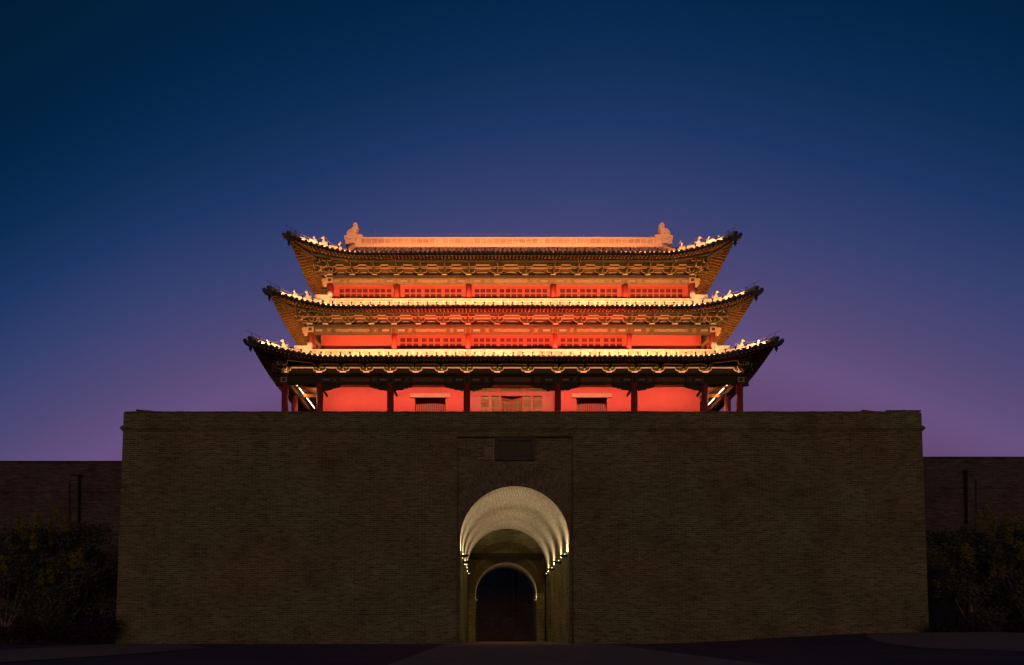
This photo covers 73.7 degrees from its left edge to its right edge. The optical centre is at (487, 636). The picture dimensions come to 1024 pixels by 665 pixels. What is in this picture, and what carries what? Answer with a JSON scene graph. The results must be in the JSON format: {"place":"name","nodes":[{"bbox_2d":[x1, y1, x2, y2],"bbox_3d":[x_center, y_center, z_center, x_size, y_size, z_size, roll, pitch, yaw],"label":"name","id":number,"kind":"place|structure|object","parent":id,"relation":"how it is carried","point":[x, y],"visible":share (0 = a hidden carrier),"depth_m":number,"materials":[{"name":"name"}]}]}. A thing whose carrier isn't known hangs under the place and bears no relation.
{"place":"outdoors","nodes":[
{"label":"outdoors","id":0,"kind":"place"},
{"bbox_2d":[0,644,204,661],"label":"pavement","id":1,"kind":"structure","parent":0,"point":[56,652],"depth_m":16.98,"materials":[{"name":"grey stone"}]},
{"bbox_2d":[476,568,532,639],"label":"door","id":2,"kind":"structure","parent":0,"point":[504,605],"depth_m":72.15,"materials":[{"name":"red wood"}]},
{"bbox_2d":[0,632,1023,664],"bbox_3d":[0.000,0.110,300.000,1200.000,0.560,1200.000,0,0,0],"label":"ground","id":3,"kind":"structure","parent":0,"point":[850,649],"depth_m":15.36,"materials":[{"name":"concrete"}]},
{"bbox_2d":[0,511,75,643],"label":"shrub","id":4,"kind":"object","parent":3,"relation":"on","point":[27,539],"visible":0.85,"depth_m":35.12,"materials":[{"name":"green plant"}]},
{"bbox_2d":[0,505,117,643],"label":"shrub","id":5,"kind":"object","parent":3,"relation":"on","point":[59,542],"visible":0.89,"depth_m":35.96,"materials":[{"name":"green plant"}]},
{"bbox_2d":[0,461,121,642],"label":"city wall","id":6,"kind":"structure","parent":3,"relation":"on","point":[87,492],"depth_m":42.92,"materials":[{"name":"brick"}]},
{"bbox_2d":[115,409,928,643],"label":"gate platform","id":7,"kind":"structure","parent":3,"relation":"on","point":[315,527],"depth_m":35.01,"materials":[{"name":"brick"}]},
{"bbox_2d":[923,457,1023,631],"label":"city wall","id":8,"kind":"structure","parent":3,"relation":"on","point":[958,491],"depth_m":42.91,"materials":[{"name":"brick"}]},
{"bbox_2d":[926,502,1023,625],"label":"shrub","id":9,"kind":"object","parent":3,"relation":"on","point":[960,550],"visible":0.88,"depth_m":35.86,"materials":[{"name":"green plant"}]},
{"bbox_2d":[962,508,1023,623],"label":"shrub","id":10,"kind":"object","parent":3,"relation":"on","point":[1018,547],"visible":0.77,"depth_m":35.28,"materials":[{"name":"green plant"}]},
{"bbox_2d":[0,0,1023,460],"label":"sky","id":11,"kind":"structure","parent":0,"point":[157,157],"materials":[{"name":"blue"}]},
{"bbox_2d":[243,222,783,412],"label":"gate tower","id":12,"kind":"structure","parent":0,"point":[508,380],"depth_m":40.43,"materials":[{"name":"red wood"}]},
{"bbox_2d":[297,385,314,407],"bbox_3d":[-11.060,-14.646,41.625,0.100,0.107,4.250,0,0,0],"label":"lit tube","id":13,"kind":"object","parent":12,"relation":"attached to","point":[309,400],"visible":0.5,"depth_m":42.27,"materials":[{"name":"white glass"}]},
{"bbox_2d":[339,287,356,297],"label":"window","id":14,"kind":"structure","parent":12,"relation":"in","point":[344,292],"depth_m":41.51,"materials":[{"name":"red wood"}]},
{"bbox_2d":[357,287,373,297],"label":"window","id":15,"kind":"structure","parent":12,"relation":"in","point":[362,292],"depth_m":41.51,"materials":[{"name":"red wood"}]},
{"bbox_2d":[374,287,391,297],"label":"window","id":16,"kind":"structure","parent":12,"relation":"in","point":[379,292],"depth_m":41.50,"materials":[{"name":"red wood"}]},
{"bbox_2d":[399,336,418,348],"bbox_3d":[-4.709,-17.664,41.273,1.198,0.911,0.046,0,0,0],"label":"window","id":17,"kind":"structure","parent":12,"relation":"in","point":[405,342],"depth_m":41.25,"materials":[{"name":"red wood"}]},
{"bbox_2d":[404,287,421,297],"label":"window","id":18,"kind":"structure","parent":12,"relation":"in","point":[409,292],"depth_m":41.50,"materials":[{"name":"red wood"}]},
{"bbox_2d":[410,393,449,411],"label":"window","id":19,"kind":"structure","parent":12,"relation":"in","point":[423,407],"depth_m":41.34,"materials":[{"name":"brown wood"}]},
{"bbox_2d":[421,336,440,348],"bbox_3d":[-3.401,-17.664,41.273,1.203,0.911,0.046,0,0,0],"label":"window","id":20,"kind":"structure","parent":12,"relation":"in","point":[427,342],"depth_m":41.25,"materials":[{"name":"red wood"}]},
{"bbox_2d":[424,287,441,297],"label":"window","id":21,"kind":"structure","parent":12,"relation":"in","point":[429,292],"depth_m":41.50,"materials":[{"name":"red wood"}]},
{"bbox_2d":[442,336,461,348],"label":"window","id":22,"kind":"structure","parent":12,"relation":"in","point":[448,342],"depth_m":41.25,"materials":[{"name":"red wood"}]},
{"bbox_2d":[444,287,461,297],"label":"window","id":23,"kind":"structure","parent":12,"relation":"in","point":[449,292],"depth_m":41.50,"materials":[{"name":"red wood"}]},
{"bbox_2d":[481,396,488,412],"bbox_3d":[-0.140,-12.578,41.453,0.498,3.935,0.094,0,0,0],"label":"lattice door","id":24,"kind":"structure","parent":12,"relation":"in","point":[484,399],"depth_m":41.41,"materials":[{"name":"brown wood"}]},
{"bbox_2d":[473,336,496,348],"bbox_3d":[-0.126,-17.664,41.273,1.495,0.911,0.046,0,0,0],"label":"window","id":25,"kind":"structure","parent":12,"relation":"in","point":[479,342],"depth_m":41.25,"materials":[{"name":"red wood"}]},
{"bbox_2d":[474,287,497,297],"bbox_3d":[-0.087,-20.775,41.523,1.432,0.885,0.046,0,0,0],"label":"window","id":26,"kind":"structure","parent":12,"relation":"in","point":[479,292],"depth_m":41.51,"materials":[{"name":"red wood"}]},
{"bbox_2d":[492,397,498,410],"bbox_3d":[0.504,-12.578,41.453,0.474,3.935,0.094,0,0,0],"label":"lattice door","id":27,"kind":"structure","parent":12,"relation":"in","point":[495,400],"depth_m":41.48,"materials":[{"name":"brown wood"}]},
{"bbox_2d":[501,397,510,412],"bbox_3d":[1.169,-12.555,41.648,0.730,3.891,0.075,0,0,-34],"label":"open door leaf","id":28,"kind":"structure","parent":12,"relation":"in","point":[505,403],"depth_m":41.62,"materials":[{"name":"red wood"}]},
{"bbox_2d":[499,287,522,297],"bbox_3d":[1.440,-20.775,41.523,1.457,0.885,0.046,0,0,0],"label":"window","id":29,"kind":"structure","parent":12,"relation":"in","point":[504,292],"depth_m":41.50,"materials":[{"name":"red wood"}]},
{"bbox_2d":[499,336,523,348],"bbox_3d":[1.476,-17.664,41.273,1.495,0.911,0.046,0,0,0],"label":"window","id":30,"kind":"structure","parent":12,"relation":"in","point":[505,342],"depth_m":41.25,"materials":[{"name":"red wood"}]},
{"bbox_2d":[512,397,521,410],"bbox_3d":[1.806,-12.555,41.648,0.730,3.891,0.075,0,0,34],"label":"open door leaf","id":31,"kind":"structure","parent":12,"relation":"in","point":[516,403],"depth_m":41.61,"materials":[{"name":"red wood"}]},
{"bbox_2d":[523,397,530,410],"bbox_3d":[2.434,-12.578,41.453,0.474,3.935,0.094,0,0,0],"label":"lattice door","id":32,"kind":"structure","parent":12,"relation":"in","point":[526,400],"depth_m":41.48,"materials":[{"name":"brown wood"}]},
{"bbox_2d":[524,287,547,297],"bbox_3d":[2.963,-20.775,41.523,1.457,0.885,0.046,0,0,0],"label":"window","id":33,"kind":"structure","parent":12,"relation":"in","point":[529,292],"depth_m":41.50,"materials":[{"name":"red wood"}]},
{"bbox_2d":[534,396,541,410],"bbox_3d":[3.066,-12.578,41.453,0.498,3.935,0.094,0,0,0],"label":"lattice door","id":34,"kind":"structure","parent":12,"relation":"in","point":[537,400],"depth_m":41.48,"materials":[{"name":"brown wood"}]},
{"bbox_2d":[526,336,550,348],"bbox_3d":[3.077,-17.664,41.273,1.495,0.911,0.046,0,0,0],"label":"window","id":35,"kind":"structure","parent":12,"relation":"in","point":[532,342],"depth_m":41.25,"materials":[{"name":"red wood"}]},
{"bbox_2d":[559,287,577,297],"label":"window","id":36,"kind":"structure","parent":12,"relation":"in","point":[564,292],"depth_m":41.50,"materials":[{"name":"red wood"}]},
{"bbox_2d":[560,336,579,348],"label":"window","id":37,"kind":"structure","parent":12,"relation":"in","point":[566,342],"depth_m":41.25,"materials":[{"name":"red wood"}]},
{"bbox_2d":[579,287,597,297],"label":"window","id":38,"kind":"structure","parent":12,"relation":"in","point":[584,292],"depth_m":41.50,"materials":[{"name":"red wood"}]},
{"bbox_2d":[581,336,600,348],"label":"window","id":39,"kind":"structure","parent":12,"relation":"in","point":[587,342],"depth_m":41.25,"materials":[{"name":"red wood"}]},
{"bbox_2d":[572,393,611,411],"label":"window","id":40,"kind":"structure","parent":12,"relation":"in","point":[580,406],"depth_m":41.34,"materials":[{"name":"brown wood"}]},
{"bbox_2d":[599,287,617,297],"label":"window","id":41,"kind":"structure","parent":12,"relation":"in","point":[604,292],"depth_m":41.51,"materials":[{"name":"red wood"}]},
{"bbox_2d":[603,336,622,348],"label":"window","id":42,"kind":"structure","parent":12,"relation":"in","point":[609,342],"depth_m":41.25,"materials":[{"name":"red wood"}]},
{"bbox_2d":[629,287,647,297],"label":"window","id":43,"kind":"structure","parent":12,"relation":"in","point":[634,292],"depth_m":41.51,"materials":[{"name":"red wood"}]},
{"bbox_2d":[647,287,664,297],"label":"window","id":44,"kind":"structure","parent":12,"relation":"in","point":[653,292],"depth_m":41.51,"materials":[{"name":"red wood"}]},
{"bbox_2d":[665,287,682,297],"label":"window","id":45,"kind":"structure","parent":12,"relation":"in","point":[670,292],"depth_m":41.50,"materials":[{"name":"red wood"}]},
{"bbox_2d":[708,385,726,404],"bbox_3d":[13.940,-14.646,41.625,0.100,0.107,4.250,0,0,0],"label":"lit tube","id":46,"kind":"object","parent":12,"relation":"attached to","point":[712,399],"visible":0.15,"depth_m":42.09,"materials":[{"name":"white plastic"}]},
{"bbox_2d":[389,641,766,664],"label":"path","id":47,"kind":"structure","parent":0,"point":[508,653],"depth_m":12.78,"materials":[{"name":"grey stone"}]},
{"bbox_2d":[865,632,1023,650],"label":"pavement","id":48,"kind":"structure","parent":0,"point":[1005,641],"depth_m":23.18,"materials":[{"name":"grey stone"}]}
]}

